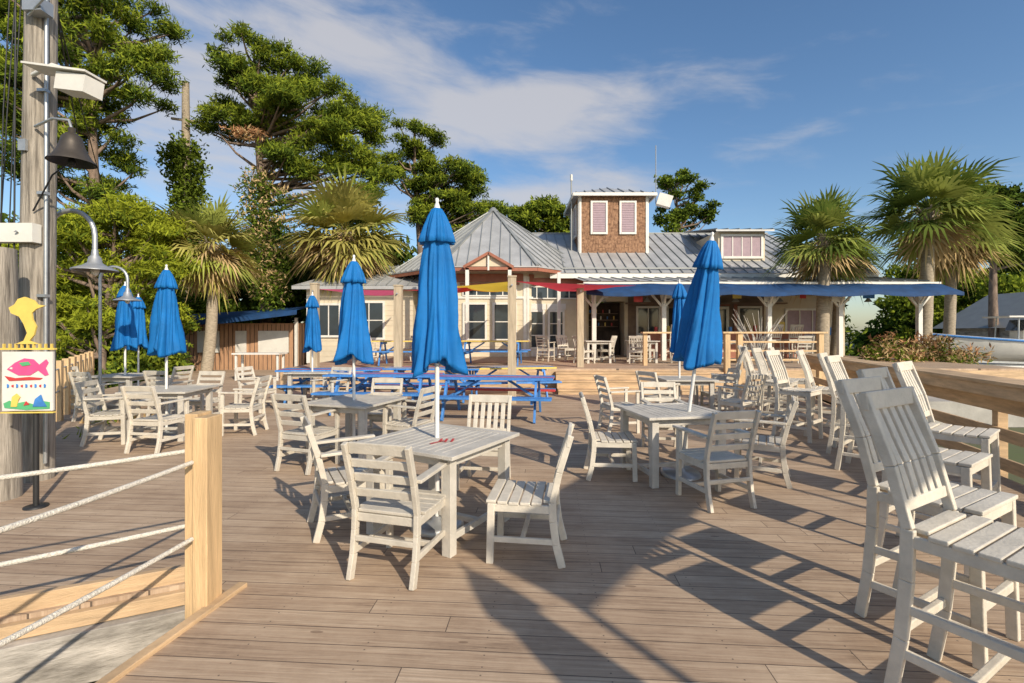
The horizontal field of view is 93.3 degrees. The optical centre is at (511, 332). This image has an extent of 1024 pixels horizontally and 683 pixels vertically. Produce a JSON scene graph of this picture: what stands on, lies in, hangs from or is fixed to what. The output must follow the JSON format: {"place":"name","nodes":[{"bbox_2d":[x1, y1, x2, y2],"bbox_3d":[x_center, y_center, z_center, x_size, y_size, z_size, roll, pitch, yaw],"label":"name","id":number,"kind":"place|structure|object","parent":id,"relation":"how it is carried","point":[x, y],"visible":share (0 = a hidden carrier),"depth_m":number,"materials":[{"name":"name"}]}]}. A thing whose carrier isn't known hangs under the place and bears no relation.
{"place":"outdoors","nodes":[
{"label":"outdoors","id":0,"kind":"place"},
{"bbox_2d":[0,0,1023,333],"label":"sky","id":1,"kind":"structure","parent":0,"point":[768,101],"materials":[{"name":"blue"}]},
{"bbox_2d":[89,334,1023,682],"bbox_3d":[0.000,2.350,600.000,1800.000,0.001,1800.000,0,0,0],"label":"ground","id":2,"kind":"structure","parent":0,"point":[1015,452],"depth_m":9.67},
{"bbox_2d":[0,247,22,501],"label":"wooden piling","id":3,"kind":"object","parent":2,"relation":"on","point":[11,452],"visible":0.49,"depth_m":4.65,"materials":[{"name":"grey wood"}]},
{"bbox_2d":[0,0,106,482],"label":"utility pole","id":4,"kind":"object","parent":2,"relation":"on","point":[46,77],"visible":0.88,"depth_m":5.17,"materials":[{"name":"grey wood"}]},
{"bbox_2d":[0,0,119,247],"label":"overhead cable","id":5,"kind":"object","parent":4,"relation":"attached to","point":[2,164],"visible":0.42,"depth_m":5.29,"materials":[{"name":"rubber"}]},
{"bbox_2d":[57,208,118,275],"bbox_3d":[-5.056,0.077,5.602,0.910,3.045,0.440,0,0,3],"label":"street lamp","id":6,"kind":"object","parent":4,"relation":"attached to","point":[94,265],"visible":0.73,"depth_m":5.57,"materials":[{"name":"metal"}]},
{"bbox_2d":[0,0,193,300],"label":"pine tree","id":7,"kind":"object","parent":2,"relation":"on","point":[101,35],"visible":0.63,"depth_m":19.49,"materials":[{"name":"green plant"}]},
{"bbox_2d":[1,188,209,387],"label":"young pine tree","id":8,"kind":"object","parent":2,"relation":"on","point":[150,240],"visible":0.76,"depth_m":17.00,"materials":[{"name":"green plant"}]},
{"bbox_2d":[56,303,204,388],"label":"hedge shrubs","id":9,"kind":"object","parent":2,"relation":"on","point":[114,362],"visible":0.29,"depth_m":17.83,"materials":[{"name":"green plant"}]},
{"bbox_2d":[154,81,212,313],"bbox_3d":[-16.247,-5.050,24.009,2.700,14.803,2.677,0,0,-25],"label":"ivy covered trunk","id":10,"kind":"object","parent":2,"relation":"on","point":[182,153],"visible":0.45,"depth_m":23.71,"materials":[{"name":"green plant"}]},
{"bbox_2d":[142,191,273,370],"bbox_3d":[-12.114,-1.700,19.157,4.845,8.153,4.832,0,0,0],"label":"palm tree","id":11,"kind":"object","parent":2,"relation":"on","point":[218,225],"visible":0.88,"depth_m":18.87,"materials":[{"name":"green plant"}]},
{"bbox_2d":[2,191,417,372],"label":"background trees","id":12,"kind":"object","parent":2,"relation":"on","point":[298,299],"visible":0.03,"depth_m":26.24,"materials":[{"name":"green plant"}]},
{"bbox_2d":[175,306,306,370],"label":"storage shed","id":13,"kind":"structure","parent":2,"relation":"on","point":[289,338],"depth_m":22.35,"materials":[{"name":"brown wood"}]},
{"bbox_2d":[219,124,304,319],"bbox_3d":[-11.612,-5.132,22.963,3.630,9.052,2.590,0,0,0],"label":"vine covered snag","id":14,"kind":"object","parent":2,"relation":"on","point":[271,292],"visible":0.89,"depth_m":22.71,"materials":[{"name":"plant"}]},
{"bbox_2d":[183,20,404,322],"bbox_3d":[-10.836,-6.301,23.992,10.386,17.305,5.970,0,0,11],"label":"pine tree","id":15,"kind":"object","parent":2,"relation":"on","point":[278,98],"visible":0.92,"depth_m":23.16,"materials":[{"name":"green plant"}]},
{"bbox_2d":[273,165,415,296],"bbox_3d":[-7.691,-2.577,22.319,6.791,9.900,6.801,0,0,0],"label":"palm tree","id":16,"kind":"object","parent":2,"relation":"on","point":[345,206],"visible":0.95,"depth_m":21.10,"materials":[{"name":"green plant"}]},
{"bbox_2d":[376,117,512,254],"bbox_3d":[-4.164,-5.355,30.151,8.632,15.416,5.294,0,0,0],"label":"pine tree","id":17,"kind":"object","parent":2,"relation":"on","point":[462,208],"visible":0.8,"depth_m":29.23,"materials":[{"name":"green plant"}]},
{"bbox_2d":[0,370,1023,682],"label":"wooden deck","id":18,"kind":"structure","parent":2,"relation":"on","point":[660,584],"depth_m":3.27,"materials":[{"name":"wood"}]},
{"bbox_2d":[0,297,56,510],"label":"fish sign","id":19,"kind":"object","parent":18,"relation":"on","point":[28,382],"visible":1,"depth_m":4.41,"materials":[{"name":"white metal"}]},
{"bbox_2d":[56,351,93,421],"bbox_3d":[-8.500,1.250,9.150,0.120,1.500,9.921,0,0,-36],"label":"deck railing","id":20,"kind":"object","parent":18,"relation":"on","point":[84,362],"visible":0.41,"depth_m":9.48,"materials":[{"name":"wood"}]},
{"bbox_2d":[68,372,124,422],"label":"dining armchair","id":21,"kind":"object","parent":18,"relation":"on","point":[77,397],"visible":0.58,"depth_m":8.70,"materials":[{"name":"wood"}]},
{"bbox_2d":[75,379,140,446],"bbox_3d":[-5.893,1.150,7.088,0.620,0.911,0.542,0,0,-15],"label":"dining armchair","id":22,"kind":"object","parent":18,"relation":"on","point":[104,415],"visible":0.85,"depth_m":6.92,"materials":[{"name":"wood"}]},
{"bbox_2d":[97,265,141,409],"bbox_3d":[-7.447,0.162,9.130,0.790,2.875,0.440,0,0,-6],"label":"street lamp","id":23,"kind":"object","parent":18,"relation":"on","point":[127,297],"visible":0.77,"depth_m":9.08,"materials":[{"name":"metal"}]},
{"bbox_2d":[81,373,159,413],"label":"patio table","id":24,"kind":"object","parent":18,"relation":"on","point":[128,378],"visible":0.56,"depth_m":9.64,"materials":[{"name":"wood"}]},
{"bbox_2d":[0,564,246,682],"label":"deck edge trim","id":25,"kind":"structure","parent":18,"relation":"attached to","point":[114,642],"depth_m":2.81,"materials":[{"name":"wood"}]},
{"bbox_2d":[110,282,137,408],"bbox_3d":[-8.002,0.267,9.998,0.440,2.666,0.446,0,0,41],"label":"patio umbrella","id":26,"kind":"object","parent":18,"relation":"on","point":[125,334],"visible":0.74,"depth_m":9.92,"materials":[{"name":"fabric"}]},
{"bbox_2d":[126,294,148,385],"bbox_3d":[-9.367,0.308,12.113,0.481,2.584,0.485,0,0,18],"label":"patio umbrella","id":27,"kind":"object","parent":18,"relation":"on","point":[139,307],"visible":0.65,"depth_m":12.06,"materials":[{"name":"fabric"}]},
{"bbox_2d":[120,386,191,453],"bbox_3d":[-4.856,1.150,6.606,0.542,0.911,0.620,0,0,8],"label":"dining armchair","id":28,"kind":"object","parent":18,"relation":"on","point":[159,420],"visible":0.9,"depth_m":6.42,"materials":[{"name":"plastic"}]},
{"bbox_2d":[147,264,186,438],"bbox_3d":[-5.365,0.267,7.505,0.452,2.666,0.496,0,0,8],"label":"patio umbrella","id":29,"kind":"object","parent":18,"relation":"on","point":[166,335],"visible":0.98,"depth_m":7.43,"materials":[{"name":"fabric"}]},
{"bbox_2d":[115,385,218,441],"bbox_3d":[-5.300,1.230,7.500,0.960,0.740,0.960,0,0,-5],"label":"patio table","id":30,"kind":"object","parent":18,"relation":"on","point":[177,391],"visible":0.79,"depth_m":7.38,"materials":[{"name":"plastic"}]},
{"bbox_2d":[142,371,193,416],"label":"dining armchair","id":31,"kind":"object","parent":18,"relation":"on","point":[162,382],"visible":0.3,"depth_m":8.94,"materials":[{"name":"wood"}]},
{"bbox_2d":[175,371,225,425],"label":"dining armchair","id":32,"kind":"object","parent":18,"relation":"on","point":[196,401],"visible":0.56,"depth_m":8.71,"materials":[{"name":"wood"}]},
{"bbox_2d":[185,410,221,618],"bbox_3d":[-1.848,1.173,2.877,0.181,1.395,0.185,0,0,0],"label":"wooden rail post","id":33,"kind":"object","parent":18,"relation":"on","point":[203,510],"visible":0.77,"depth_m":2.83,"materials":[{"name":"wood"}]},
{"bbox_2d":[0,449,193,647],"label":"rope railing","id":34,"kind":"object","parent":33,"relation":"attached to","point":[53,615],"visible":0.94,"depth_m":2.48,"materials":[{"name":"fabric"}]},
{"bbox_2d":[218,375,272,435],"bbox_3d":[-4.255,1.150,7.754,0.620,0.911,0.542,0,0,-5],"label":"dining armchair","id":35,"kind":"object","parent":18,"relation":"on","point":[236,408],"visible":0.99,"depth_m":7.64,"materials":[{"name":"wood"}]},
{"bbox_2d":[234,366,277,412],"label":"dining armchair","id":36,"kind":"object","parent":18,"relation":"on","point":[253,378],"visible":0.56,"depth_m":9.85,"materials":[{"name":"wood"}]},
{"bbox_2d":[270,393,339,474],"bbox_3d":[-2.435,1.150,5.738,0.542,0.911,0.620,0,0,20],"label":"dining armchair","id":37,"kind":"object","parent":18,"relation":"on","point":[321,432],"visible":0.84,"depth_m":5.59,"materials":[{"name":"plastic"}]},
{"bbox_2d":[283,371,339,403],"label":"patio table","id":38,"kind":"object","parent":18,"relation":"on","point":[303,374],"visible":0.49,"depth_m":10.52,"materials":[{"name":"wood"}]},
{"bbox_2d":[302,292,321,400],"bbox_3d":[-4.497,0.335,10.899,0.446,2.530,0.440,0,0,16],"label":"patio umbrella","id":39,"kind":"object","parent":18,"relation":"on","point":[312,335],"visible":0.93,"depth_m":10.82,"materials":[{"name":"fabric"}]},
{"bbox_2d":[269,367,384,402],"bbox_3d":[-4.200,1.228,11.300,2.300,0.783,1.668,0,0,-6],"label":"picnic table","id":40,"kind":"object","parent":18,"relation":"on","point":[300,380],"visible":0.59,"depth_m":11.05,"materials":[{"name":"blue paint"}]},
{"bbox_2d":[310,367,351,415],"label":"dining armchair","id":41,"kind":"object","parent":18,"relation":"on","point":[332,380],"visible":0.56,"depth_m":9.74,"materials":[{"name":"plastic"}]},
{"bbox_2d":[300,415,384,542],"bbox_3d":[-1.400,1.150,3.999,0.620,0.911,0.542,0,0,-28],"label":"dining armchair","id":42,"kind":"object","parent":18,"relation":"on","point":[324,478],"visible":0.73,"depth_m":3.81,"materials":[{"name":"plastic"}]},
{"bbox_2d":[298,394,406,462],"bbox_3d":[-2.020,1.230,6.240,0.960,0.740,0.960,0,0,18],"label":"patio table","id":43,"kind":"object","parent":18,"relation":"on","point":[361,406],"visible":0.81,"depth_m":6.02,"materials":[{"name":"wood"}]},
{"bbox_2d":[333,255,373,460],"bbox_3d":[-2.038,0.294,6.262,0.485,2.611,0.481,0,0,-14],"label":"patio umbrella","id":44,"kind":"object","parent":18,"relation":"on","point":[354,340],"visible":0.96,"depth_m":6.15,"materials":[{"name":"fabric"}]},
{"bbox_2d":[357,378,402,440],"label":"dining armchair","id":45,"kind":"object","parent":18,"relation":"on","point":[375,416],"visible":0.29,"depth_m":7.38,"materials":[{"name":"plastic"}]},
{"bbox_2d":[311,372,448,415],"bbox_3d":[-2.600,1.228,9.900,2.300,0.783,1.668,0,0,5],"label":"picnic table","id":46,"kind":"object","parent":18,"relation":"on","point":[420,379],"visible":0.55,"depth_m":9.62,"materials":[{"name":"blue paint"}]},
{"bbox_2d":[340,441,448,590],"bbox_3d":[-0.772,1.150,3.297,0.542,0.911,0.620,0,0,16],"label":"dining armchair","id":47,"kind":"object","parent":18,"relation":"on","point":[413,504],"visible":0.96,"depth_m":3.12,"materials":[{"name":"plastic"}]},
{"bbox_2d":[393,285,403,391],"bbox_3d":[-2.820,0.205,11.974,0.215,2.790,0.268,0,0,0],"label":"shade sail post","id":48,"kind":"object","parent":18,"relation":"on","point":[398,325],"visible":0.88,"depth_m":11.90,"materials":[{"name":"wood"}]},
{"bbox_2d":[382,385,441,434],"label":"dining armchair","id":49,"kind":"object","parent":18,"relation":"on","point":[403,422],"visible":0.5,"depth_m":6.20,"materials":[{"name":"wood"}]},
{"bbox_2d":[375,366,479,402],"bbox_3d":[-1.900,1.228,11.700,2.300,0.783,1.668,0,0,4],"label":"picnic table","id":50,"kind":"object","parent":18,"relation":"on","point":[404,369],"visible":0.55,"depth_m":11.38,"materials":[{"name":"blue paint"}]},
{"bbox_2d":[356,422,518,557],"bbox_3d":[-0.590,1.228,4.000,0.960,0.744,0.960,0,0,30],"label":"patio table","id":51,"kind":"object","parent":18,"relation":"on","point":[453,445],"visible":0.69,"depth_m":3.82,"materials":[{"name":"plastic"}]},
{"bbox_2d":[410,198,468,537],"bbox_3d":[-0.617,0.240,4.001,0.446,2.720,0.440,0,0,-23],"label":"patio umbrella","id":52,"kind":"object","parent":18,"relation":"on","point":[436,339],"visible":0.98,"depth_m":3.91,"materials":[{"name":"fabric"}]},
{"bbox_2d":[457,394,511,490],"bbox_3d":[-0.291,1.149,5.152,0.490,0.914,0.605,0,0,10],"label":"dining chair","id":53,"kind":"object","parent":18,"relation":"on","point":[503,400],"visible":0.4,"depth_m":5.36,"materials":[{"name":"wood"}]},
{"bbox_2d":[423,374,555,423],"bbox_3d":[-0.350,1.228,9.300,2.300,0.783,1.668,0,0,8],"label":"picnic table","id":54,"kind":"object","parent":18,"relation":"on","point":[454,378],"visible":0.93,"depth_m":9.09,"materials":[{"name":"blue paint"}]},
{"bbox_2d":[507,275,516,403],"bbox_3d":[0.000,0.150,10.974,0.215,2.900,0.268,0,0,0],"label":"shade sail post","id":55,"kind":"object","parent":18,"relation":"on","point":[511,324],"visible":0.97,"depth_m":10.90,"materials":[{"name":"wood"}]},
{"bbox_2d":[463,365,561,396],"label":"picnic table","id":56,"kind":"object","parent":18,"relation":"on","point":[541,368],"visible":0.45,"depth_m":11.71,"materials":[{"name":"blue paint"}]},
{"bbox_2d":[486,422,574,568],"bbox_3d":[0.152,1.149,3.553,0.605,0.914,0.490,0,0,8],"label":"dining chair","id":57,"kind":"object","parent":18,"relation":"on","point":[525,509],"visible":1,"depth_m":3.35,"materials":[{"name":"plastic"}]},
{"bbox_2d":[576,288,583,366],"bbox_3d":[2.000,0.080,14.174,0.215,3.040,0.268,0,0,0],"label":"shade sail post","id":58,"kind":"object","parent":18,"relation":"on","point":[579,327],"visible":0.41,"depth_m":14.11,"materials":[{"name":"wood"}]},
{"bbox_2d":[516,281,631,291],"bbox_3d":[2.379,-1.415,14.837,2.876,0.470,8.504,0,0,13],"label":"shade sail","id":59,"kind":"object","parent":58,"relation":"attached to","point":[559,287],"visible":0.91,"depth_m":13.79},
{"bbox_2d":[579,392,637,481],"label":"dining chair","id":60,"kind":"object","parent":18,"relation":"on","point":[628,441],"visible":1,"depth_m":5.23,"materials":[{"name":"wood"}]},
{"bbox_2d":[593,375,640,432],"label":"dining armchair","id":61,"kind":"object","parent":18,"relation":"on","point":[609,406],"visible":0.81,"depth_m":7.80,"materials":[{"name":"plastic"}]},
{"bbox_2d":[280,370,1023,394],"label":"deck steps","id":62,"kind":"structure","parent":18,"relation":"on","point":[575,382],"depth_m":13.24,"materials":[{"name":"wood"}]},
{"bbox_2d":[281,355,1023,369],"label":"raised platform","id":63,"kind":"structure","parent":18,"relation":"on","point":[621,363],"depth_m":15.36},
{"bbox_2d":[461,340,530,365],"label":"picnic table","id":64,"kind":"object","parent":63,"relation":"on","point":[518,350],"visible":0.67,"depth_m":15.24,"materials":[{"name":"blue paint"}]},
{"bbox_2d":[320,285,759,346],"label":"windows","id":65,"kind":"structure","parent":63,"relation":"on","point":[476,329],"depth_m":20.67,"materials":[{"name":"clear glass"}]},
{"bbox_2d":[307,231,844,363],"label":"walls","id":66,"kind":"structure","parent":63,"relation":"on","point":[329,344],"depth_m":21.00,"materials":[{"name":"beige"}]},
{"bbox_2d":[292,188,920,288],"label":"roof","id":67,"kind":"structure","parent":66,"relation":"on","point":[517,257],"depth_m":21.52,"materials":[{"name":"metal"}]},
{"bbox_2d":[390,252,803,357],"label":"brown trim","id":68,"kind":"structure","parent":63,"relation":"on","point":[497,278],"depth_m":19.43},
{"bbox_2d":[306,174,940,362],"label":"white trim","id":69,"kind":"structure","parent":63,"relation":"on","point":[664,200],"depth_m":20.38,"materials":[{"name":"paint"}]},
{"bbox_2d":[570,196,645,252],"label":"tower walls","id":70,"kind":"structure","parent":69,"relation":"on","point":[613,240],"depth_m":22.86,"materials":[{"name":"brown wood"}]},
{"bbox_2d":[301,145,930,301],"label":"roof seams","id":71,"kind":"object","parent":69,"relation":"on","point":[500,217],"visible":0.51,"depth_m":21.29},
{"bbox_2d":[583,283,963,296],"bbox_3d":[9.040,-1.525,17.050,12.980,0.549,0.900,0,0,0],"label":"awning","id":72,"kind":"object","parent":71,"relation":"attached to","point":[846,290],"visible":0.83,"depth_m":16.83,"materials":[{"name":"blue fabric"}]},
{"bbox_2d":[574,203,815,334],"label":"shutters","id":73,"kind":"object","parent":69,"relation":"on","point":[599,217],"visible":0.45,"depth_m":21.77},
{"bbox_2d":[589,303,672,354],"bbox_3d":[5.465,-0.200,22.106,4.714,2.400,0.737,0,0,10],"label":"dark doorway","id":74,"kind":"structure","parent":63,"relation":"on","point":[605,333],"depth_m":22.45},
{"bbox_2d":[641,332,827,390],"bbox_3d":[6.278,0.823,14.035,4.974,1.715,1.536,0,0,28],"label":"platform railing","id":75,"kind":"object","parent":63,"relation":"on","point":[819,341],"visible":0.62,"depth_m":13.46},
{"bbox_2d":[640,382,684,454],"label":"dining armchair","id":76,"kind":"object","parent":18,"relation":"on","point":[643,399],"visible":0.41,"depth_m":6.79,"materials":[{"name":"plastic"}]},
{"bbox_2d":[613,402,725,488],"bbox_3d":[1.780,1.230,5.450,0.960,0.740,0.960,0,0,-10],"label":"patio table","id":77,"kind":"object","parent":18,"relation":"on","point":[654,416],"visible":0.79,"depth_m":5.17,"materials":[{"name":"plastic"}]},
{"bbox_2d":[669,279,686,402],"bbox_3d":[3.235,0.281,9.284,0.481,2.638,0.485,0,0,26],"label":"patio umbrella","id":78,"kind":"object","parent":18,"relation":"on","point":[679,294],"visible":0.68,"depth_m":9.23,"materials":[{"name":"fabric"}]},
{"bbox_2d":[651,376,718,408],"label":"patio table","id":79,"kind":"object","parent":18,"relation":"on","point":[686,380],"visible":0.56,"depth_m":8.92,"materials":[{"name":"wood"}]},
{"bbox_2d":[660,232,723,480],"bbox_3d":[1.996,0.272,5.250,0.496,2.693,0.452,0,10,-25],"label":"patio umbrella","id":80,"kind":"object","parent":18,"relation":"on","point":[699,343],"visible":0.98,"depth_m":5.10,"materials":[{"name":"fabric"}]},
{"bbox_2d":[672,410,761,512],"bbox_3d":[1.931,1.150,4.576,0.542,0.911,0.620,0,0,-14],"label":"dining armchair","id":81,"kind":"object","parent":18,"relation":"on","point":[708,457],"visible":1,"depth_m":4.41,"materials":[{"name":"wood"}]},
{"bbox_2d":[700,368,741,410],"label":"dining armchair","id":82,"kind":"object","parent":18,"relation":"on","point":[726,380],"visible":0.61,"depth_m":9.37,"materials":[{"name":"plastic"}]},
{"bbox_2d":[716,374,766,429],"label":"dining armchair","id":83,"kind":"object","parent":18,"relation":"on","point":[736,402],"visible":0.72,"depth_m":8.15,"materials":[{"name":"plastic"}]},
{"bbox_2d":[732,396,798,488],"bbox_3d":[2.760,1.150,5.279,0.620,0.911,0.542,0,0,28],"label":"dining armchair","id":84,"kind":"object","parent":18,"relation":"on","point":[781,440],"visible":0.91,"depth_m":5.08,"materials":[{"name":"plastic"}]},
{"bbox_2d":[751,348,798,424],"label":"bar chair","id":85,"kind":"object","parent":18,"relation":"on","point":[760,360],"visible":0.67,"depth_m":8.66,"materials":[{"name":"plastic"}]},
{"bbox_2d":[764,350,822,442],"bbox_3d":[4.303,0.938,7.405,0.490,1.331,0.664,0,0,-40],"label":"bar chair","id":86,"kind":"object","parent":18,"relation":"on","point":[776,364],"visible":0.91,"depth_m":7.35,"materials":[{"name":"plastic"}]},
{"bbox_2d":[796,350,848,436],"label":"bar chair","id":87,"kind":"object","parent":18,"relation":"on","point":[804,363],"visible":0.6,"depth_m":7.53,"materials":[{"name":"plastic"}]},
{"bbox_2d":[817,352,876,454],"bbox_3d":[4.496,0.938,6.448,0.664,1.331,0.490,0,0,42],"label":"bar chair","id":88,"kind":"object","parent":18,"relation":"on","point":[833,439],"visible":0.45,"depth_m":6.40,"materials":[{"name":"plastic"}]},
{"bbox_2d":[824,355,877,469],"bbox_3d":[4.102,0.938,5.654,0.490,1.331,0.664,0,0,-42],"label":"bar chair","id":89,"kind":"object","parent":18,"relation":"on","point":[836,367],"visible":0.23,"depth_m":5.67,"materials":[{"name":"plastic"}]},
{"bbox_2d":[805,354,1023,478],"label":"bar counter rail","id":90,"kind":"object","parent":18,"relation":"on","point":[1001,398],"visible":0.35,"depth_m":5.88,"materials":[{"name":"wood"}]},
{"bbox_2d":[856,367,992,575],"bbox_3d":[2.979,0.938,3.510,0.490,1.331,0.664,0,0,-34],"label":"bar chair","id":91,"kind":"object","parent":18,"relation":"on","point":[970,463],"visible":0.22,"depth_m":3.39,"materials":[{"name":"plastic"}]},
{"bbox_2d":[835,376,1020,669],"bbox_3d":[2.274,0.938,2.683,0.490,1.331,0.664,0,0,-30],"label":"bar chair","id":92,"kind":"object","parent":18,"relation":"on","point":[985,503],"visible":0.55,"depth_m":2.61,"materials":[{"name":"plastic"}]},
{"bbox_2d":[857,386,1023,682],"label":"bar chair","id":93,"kind":"object","parent":18,"relation":"on","point":[950,536],"visible":1,"depth_m":2.13,"materials":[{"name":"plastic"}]},
{"bbox_2d":[892,361,1000,492],"bbox_3d":[3.905,0.938,4.357,0.490,1.331,0.664,0,0,-38],"label":"bar chair","id":94,"kind":"object","parent":18,"relation":"on","point":[906,373],"visible":0.44,"depth_m":4.25,"materials":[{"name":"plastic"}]},
{"bbox_2d":[507,195,569,233],"bbox_3d":[4.690,-4.948,41.079,11.089,14.666,5.793,0,0,0],"label":"pine tree","id":95,"kind":"object","parent":2,"relation":"on","point":[544,215],"visible":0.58,"depth_m":39.72,"materials":[{"name":"green plant"}]},
{"bbox_2d":[652,167,723,232],"bbox_3d":[12.657,-4.981,35.844,5.164,14.664,4.525,0,0,-37],"label":"broadleaf tree","id":96,"kind":"object","parent":2,"relation":"on","point":[677,217],"visible":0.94,"depth_m":35.27,"materials":[{"name":"plant"}]},
{"bbox_2d":[754,183,892,397],"bbox_3d":[11.272,-1.513,17.526,4.655,7.760,4.228,0,0,-44],"label":"palm tree","id":97,"kind":"object","parent":2,"relation":"on","point":[825,259],"visible":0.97,"depth_m":17.10,"materials":[{"name":"green plant"}]},
{"bbox_2d":[808,218,893,354],"bbox_3d":[14.104,-1.287,20.520,3.809,7.326,4.192,0,0,0],"label":"palm tree","id":98,"kind":"object","parent":2,"relation":"on","point":[833,340],"visible":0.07,"depth_m":20.30,"materials":[{"name":"green plant"}]},
{"bbox_2d":[847,268,1014,346],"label":"background trees","id":99,"kind":"object","parent":2,"relation":"on","point":[873,332],"visible":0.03,"depth_m":82.65,"materials":[{"name":"green plant"}]},
{"bbox_2d":[845,262,1023,356],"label":"background trees","id":100,"kind":"object","parent":2,"relation":"on","point":[904,306],"visible":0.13,"depth_m":36.15,"materials":[{"name":"green plant"}]},
{"bbox_2d":[851,146,1023,349],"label":"palm tree","id":101,"kind":"object","parent":2,"relation":"on","point":[925,240],"visible":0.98,"depth_m":18.01,"materials":[{"name":"green plant"}]},
{"bbox_2d":[589,294,787,354],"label":"porch wall","id":102,"kind":"structure","parent":0,"point":[744,300],"depth_m":21.49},
{"bbox_2d":[891,357,1023,426],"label":"parking lot","id":103,"kind":"structure","parent":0,"point":[979,414],"depth_m":12.00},
{"bbox_2d":[857,329,997,364],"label":"rusty shrubs","id":104,"kind":"object","parent":103,"relation":"on","point":[934,352],"visible":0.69,"depth_m":17.06,"materials":[{"name":"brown plant"}]},
{"bbox_2d":[881,184,1023,361],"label":"palm tree","id":105,"kind":"object","parent":103,"relation":"on","point":[959,268],"visible":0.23,"depth_m":21.26,"materials":[{"name":"green plant"}]},
{"bbox_2d":[933,292,1023,337],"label":"gray shed","id":106,"kind":"structure","parent":103,"relation":"on","point":[970,321],"depth_m":30.60,"materials":[{"name":"white paint"}]},
{"bbox_2d":[933,316,1023,364],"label":"motorboat on trailer","id":107,"kind":"object","parent":103,"relation":"on","point":[1010,350],"visible":0.69,"depth_m":18.66,"materials":[{"name":"white paint"}]},
{"bbox_2d":[962,180,1023,337],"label":"oak tree","id":108,"kind":"object","parent":103,"relation":"on","point":[1014,192],"visible":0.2,"depth_m":28.55,"materials":[{"name":"plant"}]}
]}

